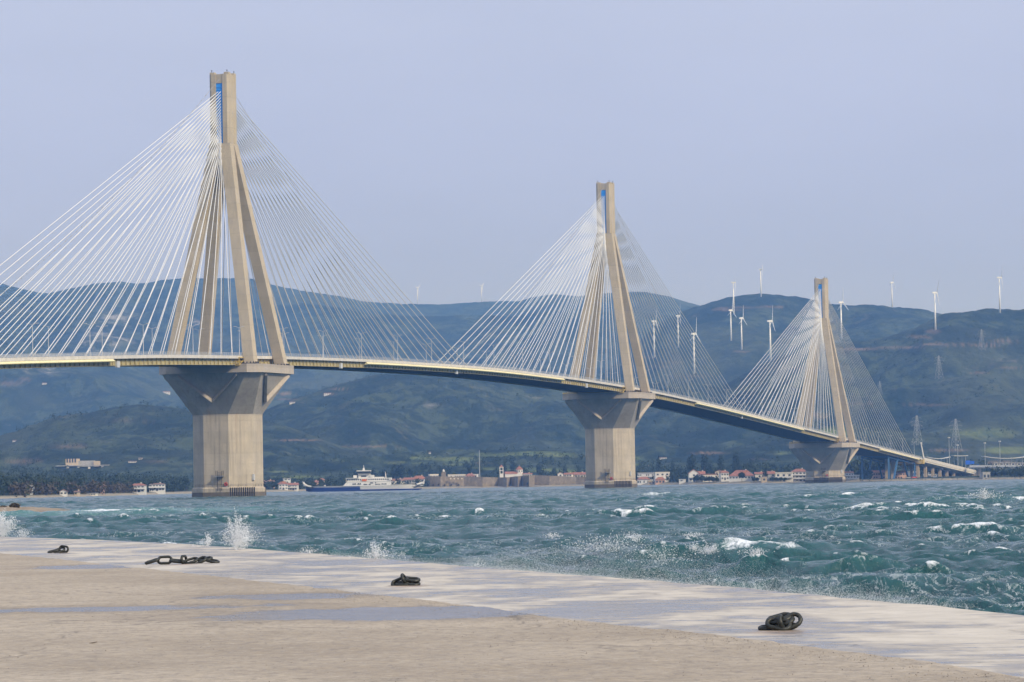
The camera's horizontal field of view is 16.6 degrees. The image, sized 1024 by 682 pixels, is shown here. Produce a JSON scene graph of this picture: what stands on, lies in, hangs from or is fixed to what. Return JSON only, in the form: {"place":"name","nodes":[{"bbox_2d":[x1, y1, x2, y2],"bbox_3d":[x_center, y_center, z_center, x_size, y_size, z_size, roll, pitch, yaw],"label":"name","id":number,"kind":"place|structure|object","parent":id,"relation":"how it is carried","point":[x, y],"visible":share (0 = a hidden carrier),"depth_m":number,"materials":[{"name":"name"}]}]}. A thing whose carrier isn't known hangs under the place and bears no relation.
{"place":"outdoors","nodes":[
{"label":"outdoors","id":0,"kind":"place"},
{"bbox_2d":[0,506,66,511],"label":"gravel spit","id":1,"kind":"structure","parent":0,"point":[35,509],"depth_m":574.20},
{"bbox_2d":[9,503,20,507],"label":"bush","id":2,"kind":"object","parent":1,"relation":"on","point":[15,505],"visible":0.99,"depth_m":580.99,"materials":[{"name":"green plant"}]},
{"bbox_2d":[0,278,1023,498],"bbox_3d":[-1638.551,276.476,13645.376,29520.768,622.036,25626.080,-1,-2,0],"label":"hills","id":3,"kind":"structure","parent":0,"point":[27,397],"depth_m":4709.02,"materials":[{"name":"green plant"}]},
{"bbox_2d":[59,489,67,496],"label":"cottage","id":4,"kind":"structure","parent":3,"relation":"on","point":[64,492],"depth_m":1922.74,"materials":[{"name":"white paint"}]},
{"bbox_2d":[8,478,136,496],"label":"leafless wood","id":5,"kind":"object","parent":3,"relation":"on","point":[122,488],"visible":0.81,"depth_m":1954.91,"materials":[{"name":"plant"}]},
{"bbox_2d":[61,458,105,468],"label":"hillside building","id":6,"kind":"structure","parent":3,"relation":"on","point":[75,462],"depth_m":3352.10,"materials":[{"name":"white concrete"}]},
{"bbox_2d":[0,471,190,495],"bbox_3d":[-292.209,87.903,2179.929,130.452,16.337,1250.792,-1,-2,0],"label":"wood","id":7,"kind":"object","parent":3,"relation":"on","point":[4,480],"visible":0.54,"depth_m":2196.21,"materials":[{"name":"green plant"}]},
{"bbox_2d":[106,485,113,492],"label":"leafless tree","id":8,"kind":"object","parent":3,"relation":"on","point":[109,488],"visible":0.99,"depth_m":2085.92,"materials":[{"name":"plant"}]},
{"bbox_2d":[132,482,146,494],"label":"villa","id":9,"kind":"object","parent":3,"relation":"on","point":[141,489],"visible":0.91,"depth_m":2212.13,"materials":[{"name":"white paint"}]},
{"bbox_2d":[149,482,164,493],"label":"villa","id":10,"kind":"object","parent":3,"relation":"on","point":[160,488],"visible":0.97,"depth_m":2312.10,"materials":[{"name":"white paint"}]},
{"bbox_2d":[278,480,287,489],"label":"house","id":11,"kind":"structure","parent":3,"relation":"on","point":[283,485],"depth_m":2685.86,"materials":[{"name":"white paint"}]},
{"bbox_2d":[282,478,290,482],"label":"house","id":12,"kind":"structure","parent":3,"relation":"on","point":[288,480],"depth_m":2834.17,"materials":[{"name":"white paint"}]},
{"bbox_2d":[288,482,298,490],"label":"house","id":13,"kind":"structure","parent":3,"relation":"on","point":[294,486],"depth_m":2698.93,"materials":[{"name":"white paint"}]},
{"bbox_2d":[263,465,428,489],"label":"wood","id":14,"kind":"object","parent":3,"relation":"on","point":[343,476],"visible":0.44,"depth_m":2956.33,"materials":[{"name":"green plant"}]},
{"bbox_2d":[391,465,398,478],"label":"cypress tree","id":15,"kind":"object","parent":3,"relation":"on","point":[394,474],"visible":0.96,"depth_m":3084.35,"materials":[{"name":"green plant"}]},
{"bbox_2d":[391,478,404,483],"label":"house","id":16,"kind":"structure","parent":3,"relation":"on","point":[394,481],"depth_m":2931.05,"materials":[{"name":"ceramic"}]},
{"bbox_2d":[397,464,404,478],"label":"cypress tree","id":17,"kind":"object","parent":3,"relation":"on","point":[400,470],"visible":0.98,"depth_m":3084.29,"materials":[{"name":"green plant"}]},
{"bbox_2d":[403,477,415,484],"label":"house","id":18,"kind":"structure","parent":3,"relation":"on","point":[411,479],"depth_m":2957.75,"materials":[{"name":"ceramic"}]},
{"bbox_2d":[415,475,425,484],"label":"house","id":19,"kind":"structure","parent":3,"relation":"on","point":[421,478],"depth_m":2993.36,"materials":[{"name":"paint"}]},
{"bbox_2d":[466,463,471,472],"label":"cypress tree","id":20,"kind":"object","parent":3,"relation":"on","point":[468,467],"visible":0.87,"depth_m":3125.11,"materials":[{"name":"green plant"}]},
{"bbox_2d":[419,451,585,477],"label":"wood","id":21,"kind":"object","parent":3,"relation":"on","point":[428,467],"visible":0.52,"depth_m":3297.35,"materials":[{"name":"green plant"}]},
{"bbox_2d":[502,463,506,476],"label":"cypress tree","id":22,"kind":"object","parent":3,"relation":"on","point":[504,471],"visible":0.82,"depth_m":3123.08,"materials":[{"name":"green plant"}]},
{"bbox_2d":[426,475,585,486],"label":"fort","id":23,"kind":"structure","parent":3,"relation":"on","point":[526,481],"depth_m":2932.30,"materials":[{"name":"stone"}]},
{"bbox_2d":[448,474,465,476],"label":"barracks","id":24,"kind":"structure","parent":23,"relation":"on","point":[456,475],"depth_m":2981.41,"materials":[{"name":"white paint"}]},
{"bbox_2d":[505,466,522,476],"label":"church","id":25,"kind":"structure","parent":23,"relation":"on","point":[518,471],"depth_m":2988.38,"materials":[{"name":"white paint"}]},
{"bbox_2d":[564,472,573,476],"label":"house","id":26,"kind":"structure","parent":23,"relation":"on","point":[570,474],"depth_m":3007.95,"materials":[{"name":"white paint"}]},
{"bbox_2d":[572,471,585,476],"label":"house","id":27,"kind":"structure","parent":23,"relation":"on","point":[578,474],"depth_m":3015.28,"materials":[{"name":"ceramic"}]},
{"bbox_2d":[0,324,1023,482],"bbox_3d":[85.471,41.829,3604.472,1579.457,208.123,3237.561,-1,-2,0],"label":"hillside scrub","id":28,"kind":"object","parent":3,"relation":"on","point":[80,473],"visible":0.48,"depth_m":3699.18,"materials":[{"name":"green plant"}]},
{"bbox_2d":[510,461,515,470],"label":"cypress tree","id":29,"kind":"object","parent":3,"relation":"on","point":[512,467],"visible":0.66,"depth_m":3081.75,"materials":[{"name":"green plant"}]},
{"bbox_2d":[536,462,542,474],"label":"cypress tree","id":30,"kind":"object","parent":3,"relation":"on","point":[539,468],"visible":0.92,"depth_m":3053.79,"materials":[{"name":"green plant"}]},
{"bbox_2d":[637,476,649,484],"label":"house","id":31,"kind":"structure","parent":3,"relation":"on","point":[642,480],"depth_m":2827.18,"materials":[{"name":"white paint"}]},
{"bbox_2d":[637,472,653,480],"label":"office block","id":32,"kind":"structure","parent":3,"relation":"on","point":[649,475],"depth_m":2844.96,"materials":[{"name":"white paint"}]},
{"bbox_2d":[652,311,657,357],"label":"wind turbine","id":33,"kind":"object","parent":3,"relation":"on","point":[654,336],"visible":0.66,"depth_m":5994.10,"materials":[{"name":"white metal"}]},
{"bbox_2d":[656,455,661,471],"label":"cypress tree","id":34,"kind":"object","parent":3,"relation":"on","point":[659,461],"visible":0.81,"depth_m":3022.68,"materials":[{"name":"green plant"}]},
{"bbox_2d":[655,476,665,484],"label":"house","id":35,"kind":"structure","parent":3,"relation":"on","point":[658,480],"depth_m":2771.38,"materials":[{"name":"paint"}]},
{"bbox_2d":[653,472,669,481],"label":"apartment block","id":36,"kind":"structure","parent":3,"relation":"on","point":[659,474],"depth_m":2781.44,"materials":[{"name":"white paint"}]},
{"bbox_2d":[670,460,674,474],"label":"cypress tree","id":37,"kind":"object","parent":3,"relation":"on","point":[672,467],"visible":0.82,"depth_m":2955.88,"materials":[{"name":"green plant"}]},
{"bbox_2d":[676,315,680,346],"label":"wind turbine","id":38,"kind":"object","parent":3,"relation":"on","point":[678,328],"visible":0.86,"depth_m":5992.37,"materials":[{"name":"white metal"}]},
{"bbox_2d":[686,456,691,472],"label":"cypress tree","id":39,"kind":"object","parent":3,"relation":"on","point":[688,463],"visible":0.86,"depth_m":2860.02,"materials":[{"name":"green plant"}]},
{"bbox_2d":[689,453,695,469],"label":"cypress tree","id":40,"kind":"object","parent":3,"relation":"on","point":[692,461],"visible":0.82,"depth_m":2859.60,"materials":[{"name":"green plant"}]},
{"bbox_2d":[687,469,699,482],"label":"villa","id":41,"kind":"object","parent":3,"relation":"on","point":[692,473],"visible":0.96,"depth_m":2670.82,"materials":[{"name":"white paint"}]},
{"bbox_2d":[690,317,700,373],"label":"wind turbine","id":42,"kind":"object","parent":3,"relation":"on","point":[694,347],"visible":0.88,"depth_m":5656.32,"materials":[{"name":"white metal"}]},
{"bbox_2d":[697,470,705,481],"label":"villa","id":43,"kind":"object","parent":3,"relation":"on","point":[700,473],"visible":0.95,"depth_m":2671.40,"materials":[{"name":"white paint"}]},
{"bbox_2d":[700,454,707,469],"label":"cypress tree","id":44,"kind":"object","parent":3,"relation":"on","point":[704,460],"visible":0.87,"depth_m":2862.11,"materials":[{"name":"green plant"}]},
{"bbox_2d":[701,474,717,481],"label":"house","id":45,"kind":"structure","parent":3,"relation":"on","point":[710,475],"depth_m":2664.31,"materials":[{"name":"paint"}]},
{"bbox_2d":[717,455,723,470],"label":"cypress tree","id":46,"kind":"object","parent":3,"relation":"on","point":[719,466],"visible":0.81,"depth_m":2809.51,"materials":[{"name":"green plant"}]},
{"bbox_2d":[719,470,728,481],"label":"house","id":47,"kind":"structure","parent":3,"relation":"on","point":[723,476],"depth_m":2644.38,"materials":[{"name":"white paint"}]},
{"bbox_2d":[728,302,736,340],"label":"wind turbine","id":48,"kind":"object","parent":3,"relation":"on","point":[730,310],"visible":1,"depth_m":5859.74,"materials":[{"name":"white metal"}]},
{"bbox_2d":[731,281,735,314],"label":"wind turbine","id":49,"kind":"object","parent":3,"relation":"on","point":[733,282],"visible":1,"depth_m":6248.16,"materials":[{"name":"white metal"}]},
{"bbox_2d":[732,452,739,469],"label":"cypress tree","id":50,"kind":"object","parent":3,"relation":"on","point":[736,459],"visible":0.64,"depth_m":2788.95,"materials":[{"name":"green plant"}]},
{"bbox_2d":[738,472,744,477],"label":"broadleaf tree","id":51,"kind":"object","parent":3,"relation":"on","point":[741,474],"visible":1,"depth_m":2592.28,"materials":[{"name":"green plant"}]},
{"bbox_2d":[729,469,754,481],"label":"house","id":52,"kind":"structure","parent":3,"relation":"on","point":[734,477],"depth_m":2612.46,"materials":[{"name":"white paint"}]},
{"bbox_2d":[739,312,746,349],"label":"wind turbine","id":53,"kind":"object","parent":3,"relation":"on","point":[741,318],"visible":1,"depth_m":5718.28,"materials":[{"name":"white metal"}]},
{"bbox_2d":[740,463,751,471],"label":"broadleaf tree","id":54,"kind":"object","parent":3,"relation":"on","point":[746,466],"visible":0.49,"depth_m":2693.49,"materials":[{"name":"green plant"}]},
{"bbox_2d":[635,458,873,481],"bbox_3d":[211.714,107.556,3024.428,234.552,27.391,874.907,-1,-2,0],"label":"wood","id":55,"kind":"object","parent":3,"relation":"on","point":[758,468],"visible":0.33,"depth_m":2944.01,"materials":[{"name":"green plant"}]},
{"bbox_2d":[754,471,763,480],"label":"house","id":56,"kind":"structure","parent":3,"relation":"on","point":[758,474],"depth_m":2600.78,"materials":[{"name":"paint"}]},
{"bbox_2d":[759,265,762,296],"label":"wind turbine","id":57,"kind":"object","parent":3,"relation":"on","point":[760,282],"visible":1,"depth_m":6428.36,"materials":[{"name":"white metal"}]},
{"bbox_2d":[760,477,766,482],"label":"gatehouse","id":58,"kind":"object","parent":3,"relation":"on","point":[763,479],"visible":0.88,"depth_m":2558.32,"materials":[{"name":"white paint"}]},
{"bbox_2d":[766,470,774,480],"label":"house","id":59,"kind":"structure","parent":3,"relation":"on","point":[771,473],"depth_m":2576.94,"materials":[{"name":"paint"}]},
{"bbox_2d":[767,307,774,359],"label":"wind turbine","id":60,"kind":"object","parent":3,"relation":"on","point":[770,321],"visible":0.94,"depth_m":5642.57,"materials":[{"name":"white metal"}]},
{"bbox_2d":[775,472,792,481],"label":"villa","id":61,"kind":"object","parent":3,"relation":"on","point":[788,476],"visible":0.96,"depth_m":2564.50,"materials":[{"name":"white paint"}]},
{"bbox_2d":[791,468,805,480],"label":"villa","id":62,"kind":"object","parent":3,"relation":"on","point":[799,474],"visible":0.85,"depth_m":2582.65,"materials":[{"name":"paint"}]},
{"bbox_2d":[838,301,847,338],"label":"wind turbine","id":63,"kind":"object","parent":3,"relation":"on","point":[841,303],"visible":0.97,"depth_m":5950.17,"materials":[{"name":"white metal"}]},
{"bbox_2d":[844,470,853,474],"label":"house","id":64,"kind":"structure","parent":3,"relation":"on","point":[849,472],"depth_m":2627.05,"materials":[{"name":"white paint"}]},
{"bbox_2d":[844,474,859,479],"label":"boat shed","id":65,"kind":"object","parent":3,"relation":"on","point":[853,477],"visible":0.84,"depth_m":2613.25,"materials":[{"name":"white paint"}]},
{"bbox_2d":[846,461,858,472],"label":"broadleaf tree","id":66,"kind":"object","parent":3,"relation":"on","point":[852,466],"visible":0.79,"depth_m":2705.77,"materials":[{"name":"green plant"}]},
{"bbox_2d":[854,459,860,473],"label":"broadleaf tree","id":67,"kind":"object","parent":3,"relation":"on","point":[858,463],"visible":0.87,"depth_m":2724.85,"materials":[{"name":"green plant"}]},
{"bbox_2d":[859,460,872,472],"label":"broadleaf tree","id":68,"kind":"object","parent":3,"relation":"on","point":[866,465],"visible":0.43,"depth_m":2718.92,"materials":[{"name":"green plant"}]},
{"bbox_2d":[871,469,884,478],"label":"warehouse","id":69,"kind":"structure","parent":3,"relation":"on","point":[876,474],"depth_m":2691.84,"materials":[{"name":"metal"}]},
{"bbox_2d":[877,463,884,469],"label":"broadleaf tree","id":70,"kind":"object","parent":3,"relation":"on","point":[882,466],"visible":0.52,"depth_m":2718.73,"materials":[{"name":"green plant"}]},
{"bbox_2d":[890,277,895,307],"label":"wind turbine","id":71,"kind":"object","parent":3,"relation":"on","point":[891,291],"visible":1,"depth_m":6469.12,"materials":[{"name":"white metal"}]},
{"bbox_2d":[895,470,906,477],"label":"warehouse","id":72,"kind":"structure","parent":3,"relation":"on","point":[901,474],"depth_m":2710.93,"materials":[{"name":"ceramic"}]},
{"bbox_2d":[911,415,922,444],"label":"power pylon","id":73,"kind":"object","parent":3,"relation":"on","point":[916,434],"visible":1,"depth_m":3576.22,"materials":[{"name":"grey metal"}]},
{"bbox_2d":[932,282,939,329],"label":"wind turbine","id":74,"kind":"object","parent":3,"relation":"on","point":[934,293],"visible":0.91,"depth_m":4819.24,"materials":[{"name":"white metal"}]},
{"bbox_2d":[852,476,1023,480],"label":"shore scrub","id":75,"kind":"object","parent":3,"relation":"on","point":[932,477],"visible":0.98,"depth_m":2533.58,"materials":[{"name":"green plant"}]},
{"bbox_2d":[935,355,942,378],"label":"power pylon","id":76,"kind":"object","parent":3,"relation":"on","point":[938,370],"visible":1,"depth_m":4463.26,"materials":[{"name":"grey metal"}]},
{"bbox_2d":[890,458,988,475],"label":"wood","id":77,"kind":"object","parent":3,"relation":"on","point":[981,462],"visible":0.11,"depth_m":3168.49,"materials":[{"name":"green plant"}]},
{"bbox_2d":[949,419,961,450],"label":"power pylon","id":78,"kind":"object","parent":3,"relation":"on","point":[955,421],"visible":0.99,"depth_m":3563.02,"materials":[{"name":"grey metal"}]},
{"bbox_2d":[979,472,990,478],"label":"pump house","id":79,"kind":"structure","parent":3,"relation":"on","point":[982,475],"depth_m":2472.08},
{"bbox_2d":[967,465,1021,475],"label":"overpass","id":80,"kind":"object","parent":3,"relation":"on","point":[978,467],"visible":0.36,"depth_m":2890.86,"materials":[{"name":"white paint"}]},
{"bbox_2d":[993,469,1000,476],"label":"broadleaf tree","id":81,"kind":"object","parent":3,"relation":"on","point":[997,472],"visible":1,"depth_m":2499.70,"materials":[{"name":"green plant"}]},
{"bbox_2d":[997,273,1002,312],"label":"wind turbine","id":82,"kind":"object","parent":3,"relation":"on","point":[1000,277],"visible":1,"depth_m":4968.74,"materials":[{"name":"white metal"}]},
{"bbox_2d":[982,456,1023,464],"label":"toll canopy","id":83,"kind":"object","parent":3,"relation":"on","point":[1001,458],"visible":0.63,"depth_m":3004.77,"materials":[{"name":"white metal"}]},
{"bbox_2d":[984,463,1023,476],"bbox_3d":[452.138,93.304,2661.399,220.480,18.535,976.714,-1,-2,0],"label":"wood","id":84,"kind":"object","parent":3,"relation":"on","point":[988,469],"visible":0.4,"depth_m":2588.93,"materials":[{"name":"green plant"}]},
{"bbox_2d":[1001,469,1008,476],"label":"broadleaf tree","id":85,"kind":"object","parent":3,"relation":"on","point":[1004,472],"visible":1,"depth_m":2488.22,"materials":[{"name":"green plant"}]},
{"bbox_2d":[1015,470,1022,476],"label":"broadleaf tree","id":86,"kind":"object","parent":3,"relation":"on","point":[1019,472],"visible":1,"depth_m":2463.76,"materials":[{"name":"green plant"}]},
{"bbox_2d":[0,536,1023,681],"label":"quay","id":87,"kind":"structure","parent":0,"point":[112,579],"depth_m":42.74,"materials":[{"name":"concrete"}]},
{"bbox_2d":[47,545,68,552],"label":"mooring chain","id":88,"kind":"object","parent":87,"relation":"on","point":[59,550],"visible":0.91,"depth_m":99.89,"materials":[{"name":"metal"}]},
{"bbox_2d":[145,555,219,564],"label":"mooring chain","id":89,"kind":"object","parent":87,"relation":"on","point":[202,559],"visible":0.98,"depth_m":82.53,"materials":[{"name":"metal"}]},
{"bbox_2d":[0,508,485,566],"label":"splash","id":90,"kind":"object","parent":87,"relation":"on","point":[235,541],"visible":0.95,"depth_m":99.41,"materials":[{"name":"white liquid"}]},
{"bbox_2d":[391,573,420,585],"bbox_3d":[-1.864,4.198,61.517,0.527,0.261,0.341,-1,-2,0],"label":"mooring chain","id":91,"kind":"object","parent":87,"relation":"on","point":[408,580],"visible":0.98,"depth_m":61.43,"materials":[{"name":"metal"}]},
{"bbox_2d":[5,588,1016,681],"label":"loose grit","id":92,"kind":"object","parent":87,"relation":"on","point":[589,638],"visible":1,"depth_m":38.62,"materials":[{"name":"beige gravel"}]},
{"bbox_2d":[758,612,802,630],"bbox_3d":[3.132,3.316,41.102,0.445,0.278,0.384,0,-3,-32],"label":"mooring chain","id":93,"kind":"object","parent":87,"relation":"on","point":[783,621],"visible":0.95,"depth_m":41.03,"materials":[{"name":"metal"}]},
{"bbox_2d":[0,479,1023,614],"bbox_3d":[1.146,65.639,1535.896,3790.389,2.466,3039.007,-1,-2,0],"label":"sea","id":94,"kind":"structure","parent":0,"point":[940,540],"depth_m":248.15,"materials":[{"name":"liquid"}]},
{"bbox_2d":[0,70,466,496],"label":"bridge pylon","id":95,"kind":"object","parent":94,"relation":"in","point":[226,405],"visible":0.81,"depth_m":1361.56,"materials":[{"name":"concrete"}]},
{"bbox_2d":[0,352,922,462],"bbox_3d":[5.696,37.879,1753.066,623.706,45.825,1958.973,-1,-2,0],"label":"bridge deck","id":96,"kind":"structure","parent":95,"relation":"on","point":[719,413],"depth_m":1665.14,"materials":[{"name":"concrete"}]},
{"bbox_2d":[26,323,36,356],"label":"street lamp","id":97,"kind":"object","parent":96,"relation":"on","point":[32,338],"visible":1,"depth_m":1171.17,"materials":[{"name":"grey metal"}]},
{"bbox_2d":[302,466,424,491],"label":"ferry","id":98,"kind":"object","parent":94,"relation":"on","point":[364,480],"visible":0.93,"depth_m":2240.33,"materials":[{"name":"white paint"}]},
{"bbox_2d":[437,180,743,487],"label":"bridge pylon","id":99,"kind":"object","parent":94,"relation":"in","point":[609,421],"visible":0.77,"depth_m":1896.02,"materials":[{"name":"concrete"}]},
{"bbox_2d":[543,487,1010,564],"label":"wave spray","id":100,"kind":"object","parent":94,"relation":"on","point":[982,496],"visible":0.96,"depth_m":128.58,"materials":[{"name":"white liquid"}]},
{"bbox_2d":[725,277,911,482],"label":"bridge pylon","id":101,"kind":"object","parent":94,"relation":"in","point":[824,461],"visible":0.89,"depth_m":2430.69,"materials":[{"name":"concrete"}]},
{"bbox_2d":[861,456,915,478],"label":"steel trestle","id":102,"kind":"object","parent":94,"relation":"in","point":[887,457],"visible":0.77,"depth_m":2637.79,"materials":[{"name":"metal"}]},
{"bbox_2d":[885,457,976,478],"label":"approach viaduct","id":103,"kind":"object","parent":94,"relation":"on","point":[932,467],"visible":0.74,"depth_m":2791.03,"materials":[{"name":"concrete"}]},
{"bbox_2d":[0,0,1023,313],"label":"sky","id":104,"kind":"structure","parent":0,"point":[857,145],"materials":[{"name":"blue"}]},
{"bbox_2d":[303,543,974,607],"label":"sea mist","id":105,"kind":"structure","parent":0,"point":[572,573],"depth_m":64.60,"materials":[{"name":"white liquid"}]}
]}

